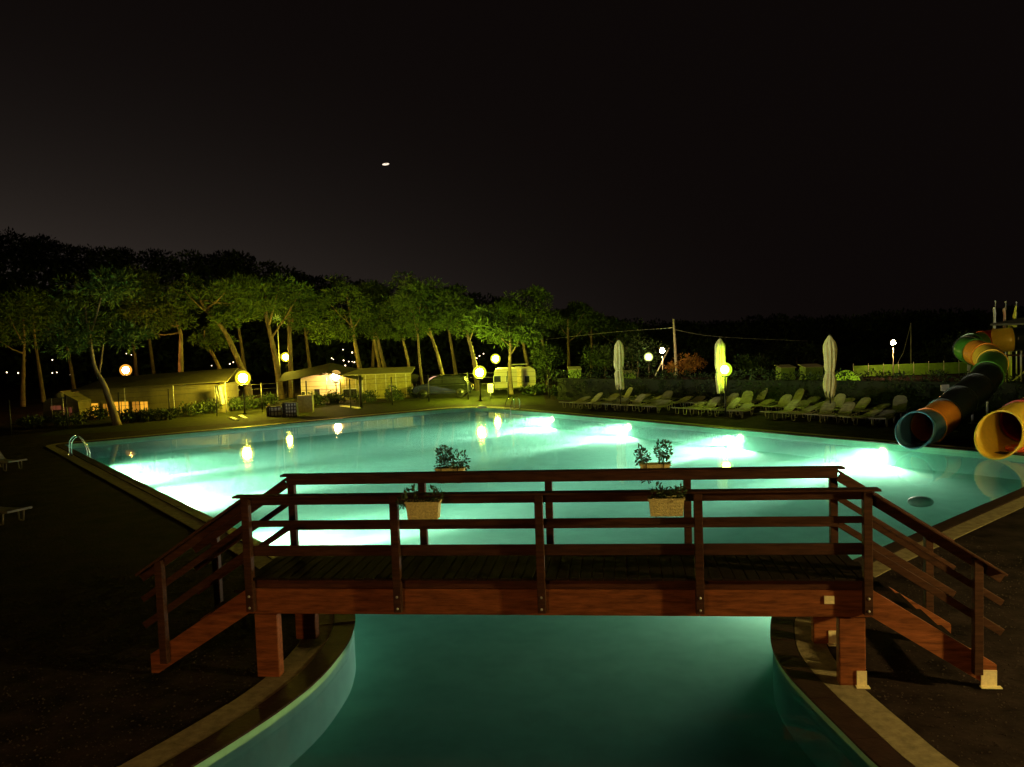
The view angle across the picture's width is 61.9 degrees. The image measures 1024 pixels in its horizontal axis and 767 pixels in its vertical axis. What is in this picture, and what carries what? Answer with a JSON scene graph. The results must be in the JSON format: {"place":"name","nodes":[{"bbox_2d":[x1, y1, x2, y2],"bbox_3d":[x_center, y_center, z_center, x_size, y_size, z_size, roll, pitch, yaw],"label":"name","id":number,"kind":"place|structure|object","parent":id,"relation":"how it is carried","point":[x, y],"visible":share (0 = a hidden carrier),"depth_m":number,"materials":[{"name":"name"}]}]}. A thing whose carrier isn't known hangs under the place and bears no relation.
{"place":"outdoors","nodes":[
{"label":"outdoors","id":0,"kind":"place"},
{"bbox_2d":[34,384,545,436],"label":"lawn","id":1,"kind":"structure","parent":0,"point":[499,397],"depth_m":49.97,"materials":[{"name":"green plant"}]},
{"bbox_2d":[51,410,88,425],"bbox_3d":[-24.123,1.862,46.408,1.889,0.928,2.146,-2,4,0],"label":"shrub","id":2,"kind":"object","parent":1,"relation":"on","point":[61,423],"visible":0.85,"depth_m":46.30,"materials":[{"name":"green plant"}]},
{"bbox_2d":[18,264,159,425],"bbox_3d":[-22.469,-1.997,45.529,7.453,8.759,4.959,-2,4,0],"label":"pine tree","id":3,"kind":"object","parent":1,"relation":"on","point":[86,336],"visible":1,"depth_m":45.07,"materials":[{"name":"green plant"}]},
{"bbox_2d":[81,405,109,419],"bbox_3d":[-23.878,1.701,49.174,1.376,0.968,1.622,0,4,33],"label":"shrub","id":4,"kind":"object","parent":1,"relation":"on","point":[100,413],"visible":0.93,"depth_m":49.07,"materials":[{"name":"green plant"}]},
{"bbox_2d":[117,407,138,422],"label":"shrub","id":5,"kind":"object","parent":1,"relation":"on","point":[127,416],"visible":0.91,"depth_m":46.53,"materials":[{"name":"green plant"}]},
{"bbox_2d":[132,407,154,421],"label":"shrub","id":6,"kind":"object","parent":1,"relation":"on","point":[143,415],"visible":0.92,"depth_m":47.01,"materials":[{"name":"green plant"}]},
{"bbox_2d":[71,368,252,416],"bbox_3d":[-21.510,0.804,53.362,9.340,3.264,5.500,-2,4,0],"label":"frame tent","id":7,"kind":"object","parent":1,"relation":"on","point":[139,385],"visible":0.55,"depth_m":51.12,"materials":[{"name":"fabric"}]},
{"bbox_2d":[146,407,183,420],"bbox_3d":[-19.511,1.695,47.820,2.009,0.793,1.591,-4,4,-31],"label":"shrub","id":8,"kind":"object","parent":1,"relation":"on","point":[164,413],"visible":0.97,"depth_m":47.68,"materials":[{"name":"green plant"}]},
{"bbox_2d":[172,401,209,415],"bbox_3d":[-18.585,1.434,49.614,2.134,0.965,1.866,-2,4,0],"label":"shrub","id":9,"kind":"object","parent":1,"relation":"on","point":[196,410],"visible":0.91,"depth_m":49.48,"materials":[{"name":"green plant"}]},
{"bbox_2d":[199,398,222,412],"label":"shrub","id":10,"kind":"object","parent":1,"relation":"on","point":[211,404],"visible":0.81,"depth_m":50.71,"materials":[{"name":"green plant"}]},
{"bbox_2d":[166,271,281,399],"bbox_3d":[-18.805,-3.046,56.876,7.422,9.119,5.417,0,4,25],"label":"pine tree","id":11,"kind":"object","parent":1,"relation":"on","point":[222,319],"visible":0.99,"depth_m":56.40,"materials":[{"name":"green plant"}]},
{"bbox_2d":[227,396,243,410],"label":"shrub","id":12,"kind":"object","parent":1,"relation":"on","point":[237,404],"visible":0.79,"depth_m":51.91,"materials":[{"name":"green plant"}]},
{"bbox_2d":[238,394,260,409],"bbox_3d":[-16.308,1.135,53.147,1.493,1.013,1.847,-2,4,0],"label":"shrub","id":13,"kind":"object","parent":1,"relation":"on","point":[250,403],"visible":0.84,"depth_m":52.99,"materials":[{"name":"green plant"}]},
{"bbox_2d":[215,272,314,399],"bbox_3d":[-16.926,-3.313,59.946,6.722,9.056,5.773,0,4,34],"label":"pine tree","id":14,"kind":"object","parent":1,"relation":"on","point":[276,289],"visible":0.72,"depth_m":59.48,"materials":[{"name":"green plant"}]},
{"bbox_2d":[257,392,279,406],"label":"shrub","id":15,"kind":"object","parent":1,"relation":"on","point":[269,399],"visible":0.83,"depth_m":54.26,"materials":[{"name":"green plant"}]},
{"bbox_2d":[266,406,281,416],"bbox_3d":[-13.236,1.554,47.672,0.850,0.550,0.475,-2,4,0],"label":"lattice bin","id":16,"kind":"object","parent":1,"relation":"on","point":[272,411],"visible":0.9,"depth_m":47.62,"materials":[{"name":"metal"}]},
{"bbox_2d":[8,370,549,434],"bbox_3d":[-11.999,0.786,49.604,29.548,1.750,3.549,-3,4,-22],"label":"wire fence","id":17,"kind":"object","parent":1,"relation":"on","point":[306,386],"visible":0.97,"depth_m":50.35,"materials":[{"name":"metal"}]},
{"bbox_2d":[282,402,298,416],"bbox_3d":[-12.211,1.446,47.007,0.800,0.780,0.475,-2,4,0],"label":"lattice bin","id":18,"kind":"object","parent":1,"relation":"on","point":[289,409],"visible":1,"depth_m":46.81,"materials":[{"name":"metal"}]},
{"bbox_2d":[268,284,334,397],"bbox_3d":[-15.389,-3.078,61.627,4.807,8.263,4.124,0,4,32],"label":"pine tree","id":19,"kind":"object","parent":1,"relation":"on","point":[313,310],"visible":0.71,"depth_m":61.25,"materials":[{"name":"green plant"}]},
{"bbox_2d":[297,395,313,412],"bbox_3d":[-11.935,1.173,49.396,0.850,1.000,0.420,-2,4,0],"label":"cabinet","id":20,"kind":"object","parent":1,"relation":"on","point":[305,403],"visible":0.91,"depth_m":49.19,"materials":[{"name":"beige metal"}]},
{"bbox_2d":[277,363,363,397],"bbox_3d":[-12.867,-0.169,59.081,5.767,2.509,4.052,-2,4,0],"label":"canopy","id":21,"kind":"object","parent":1,"relation":"on","point":[335,369],"visible":0.7,"depth_m":57.92,"materials":[{"name":"metal"}]},
{"bbox_2d":[301,373,340,397],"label":"wall","id":22,"kind":"structure","parent":1,"relation":"on","point":[318,388],"depth_m":58.59,"materials":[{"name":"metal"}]},
{"bbox_2d":[324,390,348,403],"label":"shrub","id":23,"kind":"object","parent":1,"relation":"on","point":[334,397],"visible":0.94,"depth_m":55.19,"materials":[{"name":"green plant"}]},
{"bbox_2d":[351,390,377,402],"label":"shrub","id":24,"kind":"object","parent":1,"relation":"on","point":[366,394],"visible":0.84,"depth_m":54.66,"materials":[{"name":"green plant"}]},
{"bbox_2d":[337,367,414,399],"bbox_3d":[-9.200,-0.021,58.246,5.065,2.015,2.106,-2,4,0],"label":"cabin","id":25,"kind":"object","parent":1,"relation":"on","point":[372,376],"visible":0.71,"depth_m":57.67,"materials":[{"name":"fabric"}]},
{"bbox_2d":[384,385,405,400],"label":"shrub","id":26,"kind":"object","parent":1,"relation":"on","point":[395,392],"visible":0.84,"depth_m":55.33,"materials":[{"name":"green plant"}]},
{"bbox_2d":[390,280,438,383],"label":"pine tree","id":27,"kind":"object","parent":1,"relation":"on","point":[423,321],"visible":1,"depth_m":61.57,"materials":[{"name":"green plant"}]},
{"bbox_2d":[382,271,455,374],"bbox_3d":[-6.498,-3.987,63.687,6.303,9.224,4.517,-1,4,19],"label":"pine tree","id":28,"kind":"object","parent":1,"relation":"on","point":[425,302],"visible":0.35,"depth_m":63.49,"materials":[{"name":"green plant"}]},
{"bbox_2d":[411,374,473,398],"bbox_3d":[-4.605,0.177,57.117,4.035,1.485,1.700,-2,4,4],"label":"parked car","id":29,"kind":"object","parent":1,"relation":"on","point":[449,383],"visible":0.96,"depth_m":56.34,"materials":[{"name":"paint"}]},
{"bbox_2d":[422,289,497,390],"bbox_3d":[-3.614,-3.148,61.936,5.845,7.577,3.610,-2,4,0],"label":"pine tree","id":30,"kind":"object","parent":1,"relation":"on","point":[456,315],"visible":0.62,"depth_m":61.70,"materials":[{"name":"green plant"}]},
{"bbox_2d":[462,304,548,393],"bbox_3d":[-0.341,-2.305,57.648,6.077,6.376,5.023,-2,4,0],"label":"pine tree","id":31,"kind":"object","parent":1,"relation":"on","point":[528,331],"visible":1,"depth_m":56.93,"materials":[{"name":"green plant"}]},
{"bbox_2d":[493,364,535,390],"bbox_3d":[0.177,-0.442,60.670,2.971,1.945,3.050,-2,4,0],"label":"caravan","id":32,"kind":"object","parent":1,"relation":"on","point":[527,374],"visible":0.64,"depth_m":60.09,"materials":[{"name":"metal"}]},
{"bbox_2d":[520,382,547,395],"bbox_3d":[1.496,0.365,56.115,2.025,0.971,1.734,-2,4,0],"label":"shrub","id":33,"kind":"object","parent":1,"relation":"on","point":[536,390],"visible":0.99,"depth_m":55.82,"materials":[{"name":"green plant"}]},
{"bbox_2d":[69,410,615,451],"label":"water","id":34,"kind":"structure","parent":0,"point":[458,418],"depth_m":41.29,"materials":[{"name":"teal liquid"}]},
{"bbox_2d":[907,496,933,506],"bbox_3d":[10.384,3.007,21.691,0.640,0.269,0.512,-2,4,0],"label":"bubbler","id":35,"kind":"object","parent":34,"relation":"in","point":[919,501],"visible":1,"depth_m":21.52,"materials":[{"name":"grey metal"}]},
{"bbox_2d":[0,291,1021,383],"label":"hill","id":36,"kind":"structure","parent":0,"point":[162,369],"depth_m":104.89,"materials":[{"name":"green plant"}]},
{"bbox_2d":[0,314,1023,766],"bbox_3d":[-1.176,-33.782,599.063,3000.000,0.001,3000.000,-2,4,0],"label":"ground","id":37,"kind":"structure","parent":0,"point":[76,530],"depth_m":13.47,"materials":[{"name":"soil"}]},
{"bbox_2d":[0,506,31,525],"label":"sun lounger","id":38,"kind":"object","parent":37,"relation":"on","point":[4,510],"visible":1,"depth_m":21.26,"materials":[{"name":"plastic"}]},
{"bbox_2d":[0,287,53,406],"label":"pine tree","id":39,"kind":"object","parent":37,"relation":"on","point":[19,303],"visible":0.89,"depth_m":61.43,"materials":[{"name":"green plant"}]},
{"bbox_2d":[13,414,52,428],"bbox_3d":[-25.850,2.016,45.980,1.827,0.890,1.857,-2,4,0],"label":"shrub","id":40,"kind":"object","parent":37,"relation":"on","point":[31,420],"visible":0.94,"depth_m":45.65,"materials":[{"name":"green plant"}]},
{"bbox_2d":[0,285,72,401],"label":"pine tree","id":41,"kind":"object","parent":37,"relation":"on","point":[41,384],"visible":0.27,"depth_m":65.91,"materials":[{"name":"green plant"}]},
{"bbox_2d":[21,288,99,389],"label":"pine tree","id":42,"kind":"object","parent":37,"relation":"on","point":[68,298],"visible":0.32,"depth_m":69.29,"materials":[{"name":"green plant"}]},
{"bbox_2d":[43,389,92,420],"bbox_3d":[-26.241,1.246,50.596,2.200,1.704,2.055,-2,4,0],"label":"tent","id":43,"kind":"object","parent":37,"relation":"on","point":[72,405],"visible":0.59,"depth_m":49.64,"materials":[{"name":"fabric"}]},
{"bbox_2d":[91,263,164,374],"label":"pine tree","id":44,"kind":"object","parent":37,"relation":"on","point":[124,307],"visible":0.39,"depth_m":71.33,"materials":[{"name":"green plant"}]},
{"bbox_2d":[101,262,183,373],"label":"pine tree","id":45,"kind":"object","parent":37,"relation":"on","point":[149,341],"visible":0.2,"depth_m":75.66,"materials":[{"name":"green plant"}]},
{"bbox_2d":[121,284,200,371],"bbox_3d":[-24.459,-2.751,59.806,5.819,8.485,4.293,-2,4,0],"label":"pine tree","id":46,"kind":"object","parent":37,"relation":"on","point":[166,314],"visible":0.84,"depth_m":59.34,"materials":[{"name":"green plant"}]},
{"bbox_2d":[186,323,239,383],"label":"pine tree","id":47,"kind":"object","parent":37,"relation":"on","point":[211,339],"visible":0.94,"depth_m":65.74,"materials":[{"name":"green plant"}]},
{"bbox_2d":[209,273,273,371],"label":"pine tree","id":48,"kind":"object","parent":37,"relation":"on","point":[240,342],"visible":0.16,"depth_m":73.65,"materials":[{"name":"green plant"}]},
{"bbox_2d":[280,297,322,367],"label":"pine tree","id":49,"kind":"object","parent":37,"relation":"on","point":[305,332],"visible":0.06,"depth_m":73.82,"materials":[{"name":"green plant"}]},
{"bbox_2d":[307,273,383,368],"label":"pine tree","id":50,"kind":"object","parent":37,"relation":"on","point":[362,314],"visible":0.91,"depth_m":65.39,"materials":[{"name":"green plant"}]},
{"bbox_2d":[345,279,396,367],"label":"pine tree","id":51,"kind":"object","parent":37,"relation":"on","point":[372,288],"visible":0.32,"depth_m":67.70,"materials":[{"name":"green plant"}]},
{"bbox_2d":[362,293,404,367],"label":"pine tree","id":52,"kind":"object","parent":37,"relation":"on","point":[376,331],"visible":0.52,"depth_m":66.31,"materials":[{"name":"green plant"}]},
{"bbox_2d":[371,286,424,386],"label":"pine tree","id":53,"kind":"object","parent":37,"relation":"on","point":[401,333],"visible":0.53,"depth_m":65.49,"materials":[{"name":"green plant"}]},
{"bbox_2d":[423,279,474,373],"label":"pine tree","id":54,"kind":"object","parent":37,"relation":"on","point":[457,287],"visible":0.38,"depth_m":74.66,"materials":[{"name":"green plant"}]},
{"bbox_2d":[0,226,1023,385],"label":"dark wood","id":55,"kind":"object","parent":37,"relation":"on","point":[28,252],"visible":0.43,"depth_m":97.19,"materials":[{"name":"green plant"}]},
{"bbox_2d":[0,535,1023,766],"bbox_3d":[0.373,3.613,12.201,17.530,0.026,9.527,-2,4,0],"label":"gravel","id":56,"kind":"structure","parent":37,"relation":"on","point":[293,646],"depth_m":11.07,"materials":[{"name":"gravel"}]},
{"bbox_2d":[487,291,551,366],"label":"pine tree","id":57,"kind":"object","parent":37,"relation":"on","point":[503,305],"visible":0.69,"depth_m":71.56,"materials":[{"name":"green plant"}]},
{"bbox_2d":[46,406,1023,766],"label":"paving strip","id":58,"kind":"object","parent":37,"relation":"on","point":[896,734],"visible":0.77,"depth_m":10.81,"materials":[{"name":"beige stone"}]},
{"bbox_2d":[513,284,564,377],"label":"pine tree","id":59,"kind":"object","parent":37,"relation":"on","point":[537,296],"visible":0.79,"depth_m":73.36,"materials":[{"name":"green plant"}]},
{"bbox_2d":[56,407,1023,766],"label":"pool coping","id":60,"kind":"object","parent":37,"relation":"on","point":[870,743],"visible":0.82,"depth_m":10.98,"materials":[{"name":"beige stone"}]},
{"bbox_2d":[66,408,1023,766],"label":"pool basin","id":61,"kind":"object","parent":37,"relation":"in","point":[406,690],"visible":0.5,"depth_m":14.32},
{"bbox_2d":[530,341,566,384],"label":"round tree","id":62,"kind":"object","parent":37,"relation":"on","point":[541,364],"visible":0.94,"depth_m":65.83,"materials":[{"name":"green plant"}]},
{"bbox_2d":[135,465,1007,688],"bbox_3d":[0.504,2.461,11.280,10.713,2.380,1.730,-2,4,7],"label":"footbridge","id":63,"kind":"object","parent":37,"relation":"on","point":[834,591],"visible":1,"depth_m":10.70,"materials":[{"name":"brown wood"}]},
{"bbox_2d":[395,483,444,521],"bbox_3d":[-1.123,1.443,10.439,0.651,0.471,0.279,-2,4,7],"label":"planter","id":64,"kind":"object","parent":63,"relation":"hanging from","point":[426,508],"visible":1,"depth_m":10.35,"materials":[{"name":"beige wicker"}]},
{"bbox_2d":[434,444,470,483],"bbox_3d":[-0.874,1.167,12.342,0.569,0.602,0.312,-2,4,7],"label":"planter","id":65,"kind":"object","parent":63,"relation":"hanging from","point":[448,467],"visible":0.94,"depth_m":12.31,"materials":[{"name":"beige wicker"}]},
{"bbox_2d":[633,439,673,483],"bbox_3d":[1.989,1.095,11.981,0.575,0.645,0.290,-2,4,7],"label":"planter","id":66,"kind":"object","parent":63,"relation":"hanging from","point":[660,463],"visible":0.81,"depth_m":11.96,"materials":[{"name":"beige wicker"}]},
{"bbox_2d":[647,481,687,518],"bbox_3d":[1.843,1.364,10.079,0.480,0.448,0.274,-2,4,7],"label":"planter","id":67,"kind":"object","parent":63,"relation":"hanging from","point":[666,505],"visible":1,"depth_m":9.99,"materials":[{"name":"beige wicker"}]},
{"bbox_2d":[545,300,606,372],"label":"pine tree","id":68,"kind":"object","parent":37,"relation":"on","point":[577,308],"visible":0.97,"depth_m":77.67,"materials":[{"name":"green plant"}]},
{"bbox_2d":[558,302,620,372],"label":"pine tree","id":69,"kind":"object","parent":37,"relation":"on","point":[596,314],"visible":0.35,"depth_m":79.61,"materials":[{"name":"green plant"}]},
{"bbox_2d":[578,341,632,377],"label":"round tree","id":70,"kind":"object","parent":37,"relation":"on","point":[597,358],"visible":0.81,"depth_m":65.42,"materials":[{"name":"green plant"}]},
{"bbox_2d":[587,314,644,342],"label":"pine tree","id":71,"kind":"object","parent":37,"relation":"on","point":[604,334],"visible":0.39,"depth_m":83.59,"materials":[{"name":"green plant"}]},
{"bbox_2d":[614,339,626,410],"bbox_3d":[5.595,-0.470,44.328,0.640,3.705,0.640,-2,4,-8],"label":"parasol","id":72,"kind":"object","parent":37,"relation":"on","point":[619,362],"visible":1,"depth_m":44.15,"materials":[{"name":"fabric"}]},
{"bbox_2d":[615,317,647,369],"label":"thin tree","id":73,"kind":"object","parent":37,"relation":"on","point":[629,328],"visible":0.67,"depth_m":81.64,"materials":[{"name":"green plant"}]},
{"bbox_2d":[613,394,649,410],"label":"sun lounger","id":74,"kind":"object","parent":37,"relation":"on","point":[638,400],"visible":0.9,"depth_m":44.21,"materials":[{"name":"plastic"}]},
{"bbox_2d":[614,332,668,377],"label":"round tree","id":75,"kind":"object","parent":37,"relation":"on","point":[637,357],"visible":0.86,"depth_m":70.44,"materials":[{"name":"green plant"}]},
{"bbox_2d":[546,319,798,374],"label":"utility pole","id":76,"kind":"object","parent":37,"relation":"on","point":[675,348],"visible":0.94,"depth_m":69.95,"materials":[{"name":"brown wood"}]},
{"bbox_2d":[670,352,707,375],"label":"lit bush","id":77,"kind":"object","parent":37,"relation":"on","point":[690,366],"visible":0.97,"depth_m":70.23,"materials":[{"name":"brown plant"}]},
{"bbox_2d":[685,397,723,415],"bbox_3d":[9.206,1.100,40.696,1.932,0.793,0.676,-4,4,-33],"label":"sun lounger","id":78,"kind":"object","parent":37,"relation":"on","point":[713,403],"visible":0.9,"depth_m":40.81,"materials":[{"name":"plastic"}]},
{"bbox_2d":[715,337,727,414],"bbox_3d":[9.893,-0.363,40.468,0.640,3.685,0.640,-5,4,-36],"label":"parasol","id":79,"kind":"object","parent":37,"relation":"on","point":[720,359],"visible":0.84,"depth_m":40.33,"materials":[{"name":"fabric"}]},
{"bbox_2d":[690,336,753,363],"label":"scrub tree","id":80,"kind":"object","parent":37,"relation":"on","point":[729,349],"visible":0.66,"depth_m":89.28,"materials":[{"name":"green plant"}]},
{"bbox_2d":[703,398,741,416],"bbox_3d":[9.958,1.114,40.062,1.932,0.793,0.676,-3,4,-21],"label":"sun lounger","id":81,"kind":"object","parent":37,"relation":"on","point":[734,403],"visible":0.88,"depth_m":40.07,"materials":[{"name":"plastic"}]},
{"bbox_2d":[721,366,728,416],"bbox_3d":[9.896,0.277,39.620,0.665,2.516,0.665,-2,4,0],"label":"street lamp","id":82,"kind":"object","parent":37,"relation":"on","point":[724,369],"visible":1,"depth_m":39.57,"materials":[{"name":"metal"}]},
{"bbox_2d":[726,403,755,417],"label":"sun lounger","id":83,"kind":"object","parent":37,"relation":"on","point":[745,407],"visible":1,"depth_m":39.59,"materials":[{"name":"plastic"}]},
{"bbox_2d":[728,391,756,408],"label":"sun lounger","id":84,"kind":"object","parent":37,"relation":"on","point":[747,397],"visible":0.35,"depth_m":42.37,"materials":[{"name":"plastic"}]},
{"bbox_2d":[732,354,779,377],"bbox_3d":[16.001,-0.897,56.089,3.118,2.349,3.651,-2,4,0],"label":"green bush","id":85,"kind":"object","parent":37,"relation":"on","point":[752,363],"visible":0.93,"depth_m":55.34,"materials":[{"name":"green plant"}]},
{"bbox_2d":[762,394,791,410],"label":"sun lounger","id":86,"kind":"object","parent":37,"relation":"on","point":[784,400],"visible":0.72,"depth_m":40.95,"materials":[{"name":"plastic"}]},
{"bbox_2d":[760,399,801,419],"bbox_3d":[12.054,1.167,38.103,1.932,0.793,0.676,-4,4,-24],"label":"sun lounger","id":87,"kind":"object","parent":37,"relation":"on","point":[791,405],"visible":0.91,"depth_m":38.14,"materials":[{"name":"plastic"}]},
{"bbox_2d":[774,364,795,379],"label":"shed","id":88,"kind":"structure","parent":37,"relation":"on","point":[786,368],"depth_m":60.13,"materials":[{"name":"green plastic"}]},
{"bbox_2d":[550,368,1023,410],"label":"hedge","id":89,"kind":"object","parent":37,"relation":"on","point":[924,393],"visible":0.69,"depth_m":43.59,"materials":[{"name":"green plant"}]},
{"bbox_2d":[777,405,819,420],"bbox_3d":[12.635,1.311,37.508,1.973,0.541,0.676,-4,4,-26],"label":"sun lounger","id":90,"kind":"object","parent":37,"relation":"on","point":[807,410],"visible":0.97,"depth_m":37.50,"materials":[{"name":"plastic"}]},
{"bbox_2d":[798,364,823,379],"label":"shed","id":91,"kind":"structure","parent":37,"relation":"on","point":[805,369],"depth_m":58.13,"materials":[{"name":"green plastic"}]},
{"bbox_2d":[804,401,839,421],"bbox_3d":[13.333,1.211,36.714,1.932,0.793,0.676,-5,5,-43],"label":"sun lounger","id":92,"kind":"object","parent":37,"relation":"on","point":[827,407],"visible":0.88,"depth_m":36.96,"materials":[{"name":"plastic"}]},
{"bbox_2d":[823,334,837,419],"bbox_3d":[13.835,-0.306,37.114,0.640,3.725,0.640,-4,4,-26],"label":"parasol","id":93,"kind":"object","parent":37,"relation":"on","point":[830,359],"visible":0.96,"depth_m":36.95,"materials":[{"name":"fabric"}]},
{"bbox_2d":[817,393,845,415],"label":"sun lounger","id":94,"kind":"object","parent":37,"relation":"on","point":[839,399],"visible":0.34,"depth_m":38.95,"materials":[{"name":"plastic"}]},
{"bbox_2d":[820,402,859,423],"bbox_3d":[13.852,1.236,36.037,1.932,0.793,0.676,-5,5,-38],"label":"sun lounger","id":95,"kind":"object","parent":37,"relation":"on","point":[847,408],"visible":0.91,"depth_m":36.23,"materials":[{"name":"plastic"}]},
{"bbox_2d":[834,397,872,415],"bbox_3d":[15.206,1.069,37.903,1.932,0.793,0.676,-4,4,-28],"label":"sun lounger","id":96,"kind":"object","parent":37,"relation":"on","point":[862,403],"visible":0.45,"depth_m":38.08,"materials":[{"name":"plastic"}]},
{"bbox_2d":[838,409,882,424],"bbox_3d":[14.469,1.391,35.241,1.973,0.541,0.676,-3,4,-22],"label":"sun lounger","id":97,"kind":"object","parent":37,"relation":"on","point":[871,413],"visible":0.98,"depth_m":35.21,"materials":[{"name":"plastic"}]},
{"bbox_2d":[868,409,897,426],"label":"sun lounger","id":98,"kind":"object","parent":37,"relation":"on","point":[885,413],"visible":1,"depth_m":34.86,"materials":[{"name":"plastic"}]},
{"bbox_2d":[861,347,912,358],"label":"scrub tree","id":99,"kind":"object","parent":37,"relation":"on","point":[898,351],"visible":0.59,"depth_m":89.32,"materials":[{"name":"green plant"}]},
{"bbox_2d":[886,395,910,417],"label":"sun lounger","id":100,"kind":"object","parent":37,"relation":"on","point":[899,404],"visible":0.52,"depth_m":37.09,"materials":[{"name":"plastic"}]},
{"bbox_2d":[853,360,972,376],"bbox_3d":[29.214,-1.082,62.122,8.794,1.020,0.052,-2,4,0],"label":"windbreak","id":101,"kind":"object","parent":37,"relation":"on","point":[950,367],"visible":0.77,"depth_m":62.10,"materials":[{"name":"green fabric"}]},
{"bbox_2d":[895,326,1023,449],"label":"water slide","id":102,"kind":"object","parent":37,"relation":"on","point":[948,411],"visible":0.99,"depth_m":33.11,"materials":[{"name":"plastic"}]},
{"bbox_2d":[974,398,1023,459],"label":"water slide","id":103,"kind":"object","parent":37,"relation":"on","point":[1000,429],"visible":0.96,"depth_m":27.28,"materials":[{"name":"plastic"}]},
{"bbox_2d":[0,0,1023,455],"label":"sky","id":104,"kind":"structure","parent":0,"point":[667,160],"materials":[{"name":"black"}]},
{"bbox_2d":[990,317,1023,380],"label":"slide tower","id":105,"kind":"structure","parent":0,"point":[1018,321],"depth_m":44.64,"materials":[{"name":"brown wood"}]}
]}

